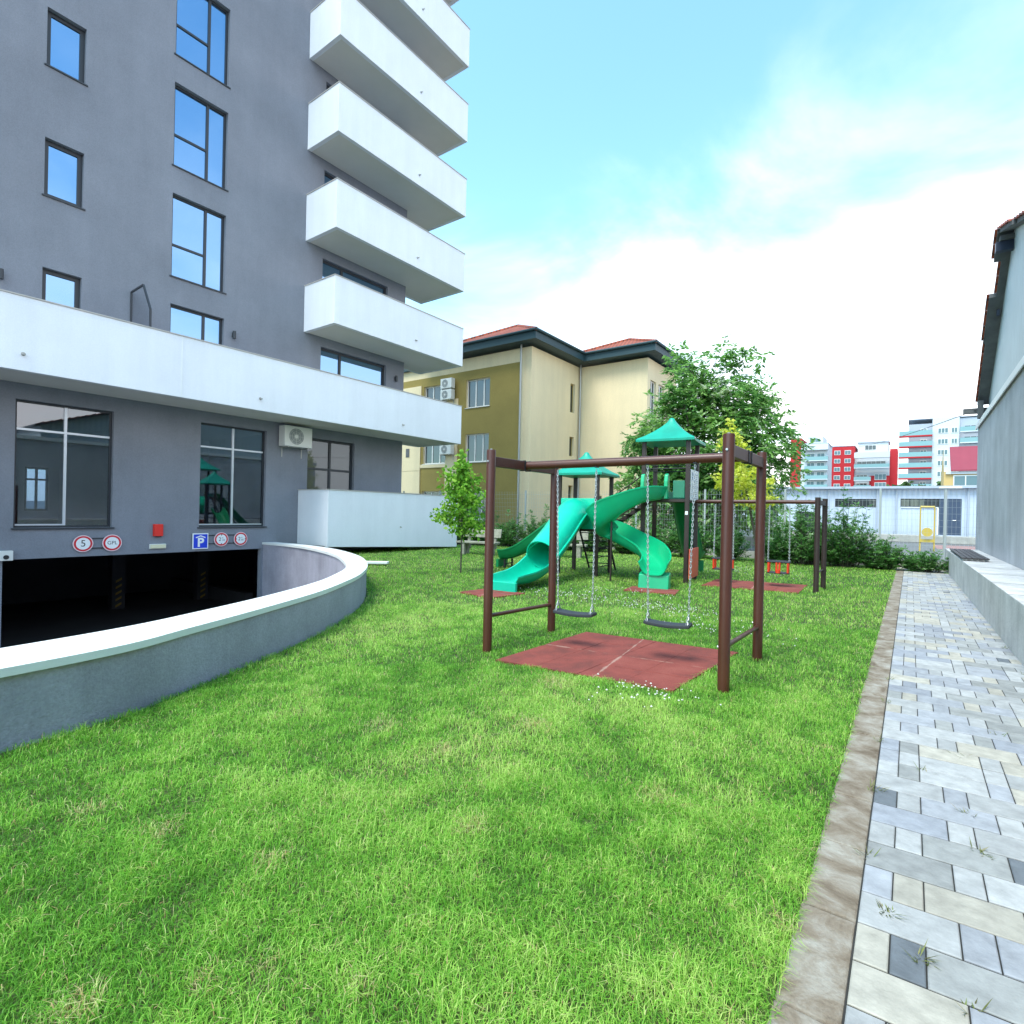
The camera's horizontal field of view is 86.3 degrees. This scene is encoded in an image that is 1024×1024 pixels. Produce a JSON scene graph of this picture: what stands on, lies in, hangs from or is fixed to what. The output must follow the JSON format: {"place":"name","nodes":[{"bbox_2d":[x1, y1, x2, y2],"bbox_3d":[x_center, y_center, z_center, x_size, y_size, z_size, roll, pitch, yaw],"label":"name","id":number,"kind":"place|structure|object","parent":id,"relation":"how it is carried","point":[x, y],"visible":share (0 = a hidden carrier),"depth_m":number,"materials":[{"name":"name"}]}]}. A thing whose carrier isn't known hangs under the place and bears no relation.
{"place":"outdoors","nodes":[
{"label":"outdoors","id":0,"kind":"place"},
{"bbox_2d":[0,540,896,1023],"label":"lawn","id":1,"kind":"structure","parent":0,"point":[466,764],"depth_m":2.77,"materials":[{"name":"plant"}]},
{"bbox_2d":[366,561,388,563],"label":"stone slab","id":2,"kind":"structure","parent":1,"relation":"on","point":[377,562],"depth_m":14.62,"materials":[{"name":"white stone"}]},
{"bbox_2d":[429,449,485,572],"bbox_3d":[-1.227,-0.038,13.376,1.597,3.072,1.352,1,0,36],"label":"young tree","id":3,"kind":"object","parent":1,"relation":"on","point":[460,479],"visible":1,"depth_m":13.18,"materials":[{"name":"green plant"}]},
{"bbox_2d":[456,528,501,553],"bbox_3d":[-1.144,1.038,19.011,1.500,0.900,0.619,1,0,24],"label":"concrete bench","id":4,"kind":"object","parent":1,"relation":"on","point":[466,545],"visible":0.6,"depth_m":18.95,"materials":[{"name":"grey concrete"}]},
{"bbox_2d":[469,507,499,544],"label":"hedge shrub","id":5,"kind":"object","parent":1,"relation":"on","point":[482,538],"visible":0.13,"depth_m":24.27,"materials":[{"name":"green plant"}]},
{"bbox_2d":[460,589,524,598],"bbox_3d":[-0.382,1.512,10.150,0.880,0.040,0.901,1,0,-45],"label":"rubber mat","id":6,"kind":"object","parent":1,"relation":"on","point":[480,593],"visible":0.53,"depth_m":10.06,"materials":[{"name":"red rubber"}]},
{"bbox_2d":[494,509,529,546],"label":"hedge shrub","id":7,"kind":"object","parent":1,"relation":"on","point":[508,538],"visible":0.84,"depth_m":23.29,"materials":[{"name":"green plant"}]},
{"bbox_2d":[514,504,549,541],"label":"hedge shrub","id":8,"kind":"object","parent":1,"relation":"on","point":[531,530],"visible":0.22,"depth_m":22.86,"materials":[{"name":"green plant"}]},
{"bbox_2d":[570,531,588,558],"bbox_3d":[1.828,1.104,18.692,1.500,0.900,0.619,1,0,16],"label":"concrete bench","id":9,"kind":"object","parent":1,"relation":"on","point":[579,548],"visible":0.41,"depth_m":18.56,"materials":[{"name":"grey concrete"}]},
{"bbox_2d":[576,531,607,552],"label":"hedge shrub","id":10,"kind":"object","parent":1,"relation":"on","point":[590,537],"visible":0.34,"depth_m":21.28,"materials":[{"name":"green plant"}]},
{"bbox_2d":[496,632,737,692],"bbox_3d":[1.179,1.555,5.842,1.867,0.039,2.016,1,0,36],"label":"rubber mat","id":11,"kind":"object","parent":1,"relation":"on","point":[660,665],"visible":0.89,"depth_m":5.68,"materials":[{"name":"red rubber"}]},
{"bbox_2d":[602,512,645,553],"bbox_3d":[4.379,0.752,20.919,1.822,1.715,1.473,1,0,36],"label":"hedge shrub","id":12,"kind":"object","parent":1,"relation":"on","point":[620,549],"visible":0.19,"depth_m":20.70,"materials":[{"name":"green plant"}]},
{"bbox_2d":[483,432,766,693],"bbox_3d":[1.205,0.476,5.917,2.688,2.377,1.482,1,0,29],"label":"swing set","id":13,"kind":"object","parent":1,"relation":"on","point":[730,455],"visible":0.92,"depth_m":5.85,"materials":[{"name":"brown wood"}]},
{"bbox_2d":[553,466,598,617],"bbox_3d":[0.715,0.307,6.176,0.506,1.729,0.170,1,0,28],"label":"swing","id":14,"kind":"object","parent":13,"relation":"hanging from","point":[565,612],"visible":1,"depth_m":6.13,"materials":[{"name":"silver metal"}]},
{"bbox_2d":[643,462,697,628],"bbox_3d":[1.635,0.320,5.677,0.521,1.746,0.170,1,0,28],"label":"swing","id":15,"kind":"object","parent":13,"relation":"hanging from","point":[663,624],"visible":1,"depth_m":5.62,"materials":[{"name":"silver metal"}]},
{"bbox_2d":[624,586,679,595],"bbox_3d":[2.821,1.581,10.956,1.009,0.040,0.705,1,0,27],"label":"rubber mat","id":16,"kind":"object","parent":1,"relation":"on","point":[657,591],"visible":0.76,"depth_m":10.84,"materials":[{"name":"red rubber"}]},
{"bbox_2d":[639,505,678,554],"bbox_3d":[5.395,0.639,20.306,1.849,1.990,1.482,1,0,11],"label":"hedge shrub","id":17,"kind":"object","parent":1,"relation":"on","point":[663,538],"visible":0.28,"depth_m":20.12,"materials":[{"name":"green plant"}]},
{"bbox_2d":[493,418,827,592],"bbox_3d":[3.244,-0.273,12.763,7.268,3.938,5.070,1,0,0],"label":"play structure","id":18,"kind":"object","parent":1,"relation":"on","point":[576,514],"visible":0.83,"depth_m":12.37,"materials":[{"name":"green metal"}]},
{"bbox_2d":[711,504,734,570],"bbox_3d":[4.851,0.569,12.505,0.476,1.506,0.373,1,0,30],"label":"toddler swing","id":19,"kind":"object","parent":18,"relation":"hanging from","point":[714,558],"visible":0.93,"depth_m":12.53,"materials":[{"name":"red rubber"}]},
{"bbox_2d":[766,505,790,574],"bbox_3d":[5.841,0.592,11.941,0.476,1.506,0.373,1,0,30],"label":"toddler swing","id":20,"kind":"object","parent":18,"relation":"hanging from","point":[777,563],"visible":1,"depth_m":11.86,"materials":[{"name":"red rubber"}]},
{"bbox_2d":[520,566,801,707],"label":"clover flowers","id":21,"kind":"object","parent":1,"relation":"on","point":[669,615],"visible":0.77,"depth_m":8.13,"materials":[{"name":"white plant"}]},
{"bbox_2d":[667,513,720,557],"bbox_3d":[6.570,0.841,19.579,2.082,1.642,1.489,1,0,36],"label":"hedge shrub","id":22,"kind":"object","parent":1,"relation":"on","point":[705,540],"visible":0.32,"depth_m":19.42,"materials":[{"name":"green plant"}]},
{"bbox_2d":[706,513,751,560],"bbox_3d":[7.600,0.841,19.048,1.478,1.687,1.400,1,0,11],"label":"hedge shrub","id":23,"kind":"object","parent":1,"relation":"on","point":[738,541],"visible":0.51,"depth_m":18.82,"materials":[{"name":"green plant"}]},
{"bbox_2d":[710,418,779,541],"bbox_3d":[7.417,-0.707,17.466,2.088,4.781,2.313,1,0,36],"label":"young tree","id":24,"kind":"object","parent":1,"relation":"on","point":[742,474],"visible":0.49,"depth_m":17.46,"materials":[{"name":"yellow plant"}]},
{"bbox_2d":[701,579,806,593],"bbox_3d":[5.395,1.635,12.105,2.062,0.039,1.557,1,0,28],"label":"rubber mat","id":25,"kind":"object","parent":1,"relation":"on","point":[773,587],"visible":0.69,"depth_m":11.95,"materials":[{"name":"red rubber"}]},
{"bbox_2d":[753,521,802,560],"bbox_3d":[8.880,0.991,18.304,1.294,1.445,1.383,1,0,-24],"label":"hedge shrub","id":26,"kind":"object","parent":1,"relation":"on","point":[777,547],"visible":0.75,"depth_m":17.98,"materials":[{"name":"green plant"}]},
{"bbox_2d":[776,490,835,564],"bbox_3d":[9.592,0.482,17.881,1.897,2.493,1.737,1,0,36],"label":"hedge shrub","id":27,"kind":"object","parent":1,"relation":"on","point":[803,553],"visible":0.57,"depth_m":17.74,"materials":[{"name":"green plant"}]},
{"bbox_2d":[767,568,903,1023],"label":"kerb","id":28,"kind":"structure","parent":1,"relation":"on","point":[817,988],"depth_m":2.34,"materials":[{"name":"concrete"}]},
{"bbox_2d":[809,487,878,567],"bbox_3d":[10.495,0.481,17.346,1.982,2.537,1.780,1,0,36],"label":"hedge shrub","id":29,"kind":"object","parent":1,"relation":"on","point":[847,548],"visible":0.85,"depth_m":17.01,"materials":[{"name":"green plant"}]},
{"bbox_2d":[855,529,906,569],"bbox_3d":[11.361,1.140,16.808,1.503,1.263,1.534,1,0,36],"label":"hedge shrub","id":30,"kind":"object","parent":1,"relation":"on","point":[885,556],"visible":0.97,"depth_m":16.57,"materials":[{"name":"green plant"}]},
{"bbox_2d":[26,501,974,561],"bbox_3d":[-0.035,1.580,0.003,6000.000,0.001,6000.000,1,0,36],"label":"ground","id":31,"kind":"structure","parent":0,"point":[912,546],"depth_m":33.59,"materials":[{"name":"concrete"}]},
{"bbox_2d":[0,0,469,647],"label":"apartment tower","id":32,"kind":"structure","parent":31,"relation":"on","point":[278,186],"depth_m":16.65,"materials":[{"name":"grey paint"}]},
{"bbox_2d":[0,550,12,560],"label":"wall camera","id":33,"kind":"object","parent":32,"relation":"attached to","point":[6,555],"depth_m":12.08,"materials":[{"name":"white plastic"}]},
{"bbox_2d":[24,467,47,510],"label":"back window","id":34,"kind":"structure","parent":32,"relation":"in","point":[36,479],"depth_m":20.28,"materials":[{"name":"grey metal"}]},
{"bbox_2d":[42,268,79,308],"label":"window","id":35,"kind":"structure","parent":32,"relation":"in","point":[59,288],"depth_m":13.00,"materials":[{"name":"blue glass"}]},
{"bbox_2d":[11,399,113,529],"bbox_3d":[-10.692,-1.072,13.076,0.230,2.955,1.960,1,0,36],"label":"shop window","id":36,"kind":"structure","parent":32,"relation":"in","point":[15,526],"depth_m":13.11,"materials":[{"name":"grey glass"}]},
{"bbox_2d":[42,139,85,210],"bbox_3d":[-10.638,-7.987,12.947,0.210,1.365,0.820,1,0,36],"label":"window","id":37,"kind":"structure","parent":32,"relation":"in","point":[63,166],"depth_m":12.99,"materials":[{"name":"blue glass"}]},
{"bbox_2d":[44,10,87,86],"bbox_3d":[-10.572,-10.986,12.941,0.210,1.365,0.820,1,0,36],"label":"window","id":38,"kind":"structure","parent":32,"relation":"in","point":[65,41],"depth_m":12.99,"materials":[{"name":"blue glass"}]},
{"bbox_2d":[130,284,151,326],"bbox_3d":[-9.323,-4.391,13.683,1.240,2.580,0.040,1,0,36],"label":"terrace screen","id":39,"kind":"object","parent":32,"relation":"on","point":[147,299],"visible":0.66,"depth_m":13.58,"materials":[{"name":"grey metal"}]},
{"bbox_2d":[149,544,165,548],"bbox_3d":[-9.485,0.920,14.618,0.075,0.130,0.400,1,0,36],"label":"emergency lamp","id":40,"kind":"object","parent":32,"relation":"attached to","point":[157,546],"visible":1,"depth_m":14.58,"materials":[{"name":"beige plastic"}]},
{"bbox_2d":[153,524,162,536],"bbox_3d":[-9.465,0.495,14.610,0.100,0.340,0.235,1,0,36],"label":"alarm box","id":41,"kind":"object","parent":32,"relation":"attached to","point":[157,530],"visible":1,"depth_m":14.56,"materials":[{"name":"red"}]},
{"bbox_2d":[170,305,221,344],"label":"window","id":42,"kind":"structure","parent":32,"relation":"in","point":[186,322],"depth_m":15.45,"materials":[{"name":"blue glass"}]},
{"bbox_2d":[169,195,226,294],"bbox_3d":[-8.851,-7.513,15.407,0.210,2.285,1.510,1,0,36],"label":"window","id":43,"kind":"structure","parent":32,"relation":"in","point":[197,231],"depth_m":15.45,"materials":[{"name":"blue glass"}]},
{"bbox_2d":[192,533,207,548],"bbox_3d":[-8.841,0.827,15.487,0.024,0.450,0.430,1,0,36],"label":"parking sign","id":44,"kind":"object","parent":32,"relation":"attached to","point":[199,540],"visible":1,"depth_m":15.47,"materials":[{"name":"blue metal"}]},
{"bbox_2d":[172,85,228,191],"bbox_3d":[-8.786,-10.512,15.401,0.210,2.285,1.510,1,0,36],"label":"window","id":45,"kind":"structure","parent":32,"relation":"in","point":[199,128],"depth_m":15.44,"materials":[{"name":"blue glass"}]},
{"bbox_2d":[174,0,230,88],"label":"window","id":46,"kind":"structure","parent":32,"relation":"in","point":[201,25],"depth_m":15.49,"materials":[{"name":"blue glass"}]},
{"bbox_2d":[197,423,266,527],"bbox_3d":[-8.327,-1.036,16.314,0.230,3.015,2.040,1,0,36],"label":"shop window","id":47,"kind":"structure","parent":32,"relation":"in","point":[260,525],"depth_m":16.36,"materials":[{"name":"black glass"}]},
{"bbox_2d":[279,425,311,458],"bbox_3d":[-6.998,-2.250,17.627,0.421,0.972,0.972,1,0,36],"label":"air conditioner","id":48,"kind":"object","parent":32,"relation":"attached to","point":[295,437],"visible":1,"depth_m":17.42,"materials":[{"name":"grey"}]},
{"bbox_2d":[324,173,333,183],"bbox_3d":[-5.477,-10.486,20.055,0.063,2.250,3.510,1,0,36],"label":"balcony door","id":49,"kind":"structure","parent":32,"relation":"in","point":[327,178],"depth_m":18.81,"materials":[{"name":"blue glass"}]},
{"bbox_2d":[307,438,352,489],"bbox_3d":[-6.411,-0.782,19.085,0.063,3.410,1.900,1,0,36],"label":"terrace door","id":50,"kind":"structure","parent":32,"relation":"in","point":[329,463],"depth_m":19.06,"materials":[{"name":"grey glass"}]},
{"bbox_2d":[320,348,383,385],"bbox_3d":[-5.799,-4.491,19.804,0.063,2.250,2.860,1,0,36],"label":"window","id":51,"kind":"structure","parent":32,"relation":"in","point":[331,361],"depth_m":19.76,"materials":[{"name":"blue glass"}]},
{"bbox_2d":[322,260,385,294],"bbox_3d":[-5.734,-7.490,19.798,0.063,2.250,2.860,1,0,36],"label":"window","id":52,"kind":"structure","parent":32,"relation":"in","point":[329,269],"depth_m":19.61,"materials":[{"name":"blue glass"}]},
{"bbox_3d":[-10.292,0.774,13.551,0.019,0.264,0.360,1,0,36],"label":"sign rail","id":53,"kind":"object","parent":32,"relation":"attached to","visible":0},
{"bbox_2d":[72,535,92,551],"bbox_3d":[-10.444,0.771,13.290,0.026,0.410,0.410,1,0,36],"label":"road sign","id":54,"kind":"object","parent":53,"relation":"attached to","point":[82,543],"visible":1,"depth_m":13.28,"materials":[{"name":"white metal"}]},
{"bbox_2d":[102,535,121,550],"bbox_3d":[-10.091,0.778,13.775,0.026,0.420,0.420,1,0,36],"label":"road sign","id":55,"kind":"object","parent":53,"relation":"attached to","point":[111,542],"visible":1,"depth_m":13.77,"materials":[{"name":"white metal"}]},
{"bbox_3d":[-8.511,0.798,15.989,0.019,0.264,0.800,1,0,36],"label":"sign rail","id":56,"kind":"object","parent":32,"relation":"attached to","visible":0},
{"bbox_2d":[214,532,227,545],"bbox_3d":[-8.498,0.799,15.955,0.026,0.410,0.410,1,0,36],"label":"road sign","id":57,"kind":"object","parent":56,"relation":"attached to","point":[220,538],"visible":1,"depth_m":15.95,"materials":[{"name":"white metal"}]},
{"bbox_2d":[234,532,246,545],"bbox_3d":[-8.162,0.805,16.415,0.026,0.410,0.410,1,0,36],"label":"road sign","id":58,"kind":"object","parent":56,"relation":"attached to","point":[240,538],"visible":1,"depth_m":16.40,"materials":[{"name":"white metal"}]},
{"bbox_2d":[401,324,690,537],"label":"yellow building","id":59,"kind":"structure","parent":31,"relation":"on","point":[528,393],"depth_m":32.31,"materials":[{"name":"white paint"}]},
{"bbox_2d":[422,446,444,464],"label":"window","id":60,"kind":"structure","parent":59,"relation":"in","point":[432,453],"depth_m":34.58,"materials":[{"name":"grey glass"}]},
{"bbox_2d":[424,491,443,494],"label":"window","id":61,"kind":"structure","parent":59,"relation":"in","point":[425,492],"depth_m":34.59,"materials":[{"name":"white plastic"}]},
{"bbox_2d":[426,385,441,400],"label":"window","id":62,"kind":"structure","parent":59,"relation":"in","point":[431,392],"depth_m":34.59,"materials":[{"name":"grey glass"}]},
{"bbox_2d":[440,445,453,458],"bbox_3d":[-3.958,-3.652,33.287,0.900,0.900,0.395,1,0,36],"label":"air conditioner","id":63,"kind":"object","parent":59,"relation":"attached to","point":[445,450],"visible":0.98,"depth_m":33.09,"materials":[{"name":"grey"}]},
{"bbox_2d":[440,389,454,403],"bbox_3d":[-3.925,-6.992,33.310,0.900,0.900,0.395,1,0,36],"label":"air conditioner","id":64,"kind":"object","parent":59,"relation":"attached to","point":[447,394],"visible":0.99,"depth_m":33.13,"materials":[{"name":"grey"}]},
{"bbox_2d":[441,377,454,389],"bbox_3d":[-3.911,-7.672,33.309,0.900,0.900,0.395,1,0,36],"label":"air conditioner","id":65,"kind":"object","parent":59,"relation":"attached to","point":[447,383],"visible":0.98,"depth_m":33.11,"materials":[{"name":"grey"}]},
{"bbox_2d":[466,491,485,518],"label":"window","id":66,"kind":"structure","parent":59,"relation":"in","point":[482,501],"depth_m":32.17,"materials":[{"name":"white plastic"}]},
{"bbox_2d":[466,433,488,462],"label":"window","id":67,"kind":"structure","parent":59,"relation":"in","point":[477,444],"depth_m":32.44,"materials":[{"name":"grey glass"}]},
{"bbox_2d":[465,377,489,408],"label":"window","id":68,"kind":"structure","parent":59,"relation":"in","point":[479,389],"depth_m":32.41,"materials":[{"name":"grey glass"}]},
{"bbox_2d":[569,437,571,455],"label":"window","id":69,"kind":"structure","parent":59,"relation":"in","point":[570,439],"depth_m":33.96,"materials":[{"name":"glass"}]},
{"bbox_2d":[570,385,572,411],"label":"window","id":70,"kind":"structure","parent":59,"relation":"in","point":[571,392],"depth_m":33.95,"materials":[{"name":"brown glass"}]},
{"bbox_2d":[649,381,653,421],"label":"window","id":71,"kind":"structure","parent":59,"relation":"in","point":[651,383],"depth_m":32.66,"materials":[{"name":"white glass"}]},
{"bbox_2d":[403,488,981,570],"bbox_3d":[2.906,0.316,24.499,28.400,2.600,0.200,1,0,36],"label":"fence","id":72,"kind":"object","parent":31,"relation":"on","point":[785,494],"visible":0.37,"depth_m":19.10,"materials":[{"name":"silver metal"}]},
{"bbox_2d":[614,334,821,545],"bbox_3d":[9.418,-3.008,25.314,8.793,10.180,8.340,1,0,36],"label":"walnut tree","id":73,"kind":"object","parent":31,"relation":"on","point":[695,397],"visible":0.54,"depth_m":24.00,"materials":[{"name":"green plant"}]},
{"bbox_2d":[790,436,832,486],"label":"apartment block","id":74,"kind":"structure","parent":31,"relation":"on","point":[819,458],"depth_m":167.44,"materials":[{"name":"white paint"}]},
{"bbox_2d":[735,486,976,536],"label":"storage shed","id":75,"kind":"structure","parent":31,"relation":"on","point":[909,506],"depth_m":40.69,"materials":[{"name":"grey metal"}]},
{"bbox_2d":[798,512,814,529],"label":"window","id":76,"kind":"structure","parent":75,"relation":"in","point":[799,512],"depth_m":44.42,"materials":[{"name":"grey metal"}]},
{"bbox_2d":[835,499,875,506],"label":"window","id":77,"kind":"structure","parent":75,"relation":"in","point":[838,502],"depth_m":42.42,"materials":[{"name":"grey glass"}]},
{"bbox_2d":[900,499,938,506],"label":"window","id":78,"kind":"structure","parent":75,"relation":"in","point":[904,502],"depth_m":40.16,"materials":[{"name":"grey glass"}]},
{"bbox_2d":[938,499,961,535],"bbox_3d":[31.339,0.359,39.057,1.270,2.600,0.110,1,0,36],"label":"door","id":79,"kind":"structure","parent":75,"relation":"in","point":[954,527],"depth_m":39.00,"materials":[{"name":"blue"}]},
{"bbox_2d":[831,440,897,486],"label":"apartment block","id":80,"kind":"structure","parent":31,"relation":"on","point":[873,464],"depth_m":180.66,"materials":[{"name":"red paint"}]},
{"bbox_2d":[865,445,875,449],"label":"window","id":81,"kind":"structure","parent":80,"relation":"in","point":[869,447],"depth_m":181.70,"materials":[{"name":"white plastic"}]},
{"bbox_2d":[857,461,885,463],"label":"window","id":82,"kind":"structure","parent":80,"relation":"in","point":[858,462],"depth_m":179.80,"materials":[{"name":"grey glass"}]},
{"bbox_2d":[874,482,885,485],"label":"window","id":83,"kind":"structure","parent":80,"relation":"in","point":[875,483],"depth_m":177.99,"materials":[{"name":"white plastic"}]},
{"bbox_2d":[874,474,885,479],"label":"window","id":84,"kind":"structure","parent":80,"relation":"in","point":[877,476],"depth_m":177.92,"materials":[{"name":"white plastic"}]},
{"bbox_2d":[886,480,913,485],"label":"distant tree","id":85,"kind":"object","parent":31,"relation":"on","point":[905,483],"visible":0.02,"depth_m":103.13,"materials":[{"name":"green plant"}]},
{"bbox_2d":[919,506,935,550],"bbox_3d":[20.585,0.822,27.059,0.624,2.250,0.400,1,0,36],"label":"yellow post","id":86,"kind":"object","parent":31,"relation":"on","point":[926,532],"visible":0.91,"depth_m":26.94,"materials":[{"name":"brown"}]},
{"bbox_2d":[898,415,979,522],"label":"apartment block","id":87,"kind":"structure","parent":31,"relation":"on","point":[929,447],"depth_m":140.85,"materials":[{"name":"white"}]},
{"bbox_2d":[937,460,947,465],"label":"window","id":88,"kind":"structure","parent":87,"relation":"in","point":[939,462],"depth_m":140.00,"materials":[{"name":"white plastic"}]},
{"bbox_2d":[937,449,947,454],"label":"window","id":89,"kind":"structure","parent":87,"relation":"in","point":[942,451],"depth_m":139.89,"materials":[{"name":"white plastic"}]},
{"bbox_2d":[937,438,947,443],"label":"window","id":90,"kind":"structure","parent":87,"relation":"in","point":[940,441],"depth_m":139.79,"materials":[{"name":"white glass"}]},
{"bbox_2d":[938,427,948,432],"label":"window","id":91,"kind":"structure","parent":87,"relation":"in","point":[940,430],"depth_m":139.82,"materials":[{"name":"white glass"}]},
{"bbox_2d":[939,487,962,559],"bbox_3d":[16.907,0.454,21.082,0.720,2.850,0.110,1,0,36],"label":"street lamp","id":92,"kind":"object","parent":31,"relation":"on","point":[945,517],"visible":0.92,"depth_m":21.12,"materials":[{"name":"silver metal"}]},
{"bbox_2d":[945,548,1023,665],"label":"bench wall","id":93,"kind":"structure","parent":31,"relation":"on","point":[992,589],"depth_m":8.31,"materials":[{"name":"concrete"}]},
{"bbox_2d":[950,548,989,561],"bbox_3d":[11.603,1.078,13.925,0.475,0.073,4.800,1,0,36],"label":"metal grate","id":94,"kind":"object","parent":93,"relation":"on","point":[968,554],"depth_m":12.99,"materials":[{"name":"grey metal"}]},
{"bbox_2d":[963,211,1023,569],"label":"workshop","id":95,"kind":"structure","parent":31,"relation":"on","point":[1000,464],"depth_m":13.23,"materials":[{"name":"white paint"}]},
{"bbox_2d":[858,410,975,446],"bbox_3d":[25.942,-5.149,38.463,0.024,4.441,48.876,1,0,28],"label":"power cable","id":96,"kind":"object","parent":95,"relation":"attached to","point":[919,430],"visible":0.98,"depth_m":24.27,"materials":[{"name":"black plastic"}]},
{"bbox_2d":[27,0,1023,500],"label":"sky","id":97,"kind":"structure","parent":0,"point":[825,187],"materials":[{"name":"blue"}]},
{"bbox_2d":[713,521,788,545],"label":"boundary wall","id":98,"kind":"structure","parent":0,"point":[750,538],"depth_m":29.05,"materials":[{"name":"white paint"}]},
{"bbox_2d":[792,531,975,544],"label":"loading ramp","id":99,"kind":"structure","parent":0,"point":[955,539],"depth_m":37.52,"materials":[{"name":"concrete"}]},
{"bbox_2d":[842,569,1023,1023],"bbox_3d":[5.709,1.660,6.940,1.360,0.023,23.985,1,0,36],"label":"path","id":100,"kind":"structure","parent":0,"point":[888,998],"depth_m":2.71,"materials":[{"name":"stone"}]},
{"bbox_2d":[897,548,948,573],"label":"hedge shrub","id":101,"kind":"object","parent":100,"relation":"on","point":[921,563],"visible":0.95,"depth_m":16.08,"materials":[{"name":"green plant"}]},
{"bbox_2d":[853,647,1023,1015],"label":"weeds","id":102,"kind":"object","parent":100,"relation":"on","point":[922,950],"visible":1,"depth_m":2.17,"materials":[{"name":"green plant"}]},
{"bbox_2d":[935,545,974,549],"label":"red pavement","id":103,"kind":"structure","parent":0,"point":[953,547],"depth_m":32.13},
{"bbox_2d":[941,446,977,485],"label":"house","id":104,"kind":"structure","parent":0,"point":[963,462],"depth_m":74.05,"materials":[{"name":"red"}]},
{"bbox_2d":[953,475,976,485],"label":"window","id":105,"kind":"structure","parent":104,"relation":"in","point":[958,480],"depth_m":73.20,"materials":[{"name":"blue glass"}]},
{"label":"ramp","id":106,"kind":"structure","parent":0,"visible":0},
{"bbox_2d":[0,542,367,752],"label":"ramp wall","id":107,"kind":"structure","parent":106,"relation":"on","point":[54,685],"depth_m":4.38,"materials":[{"name":"paint"}]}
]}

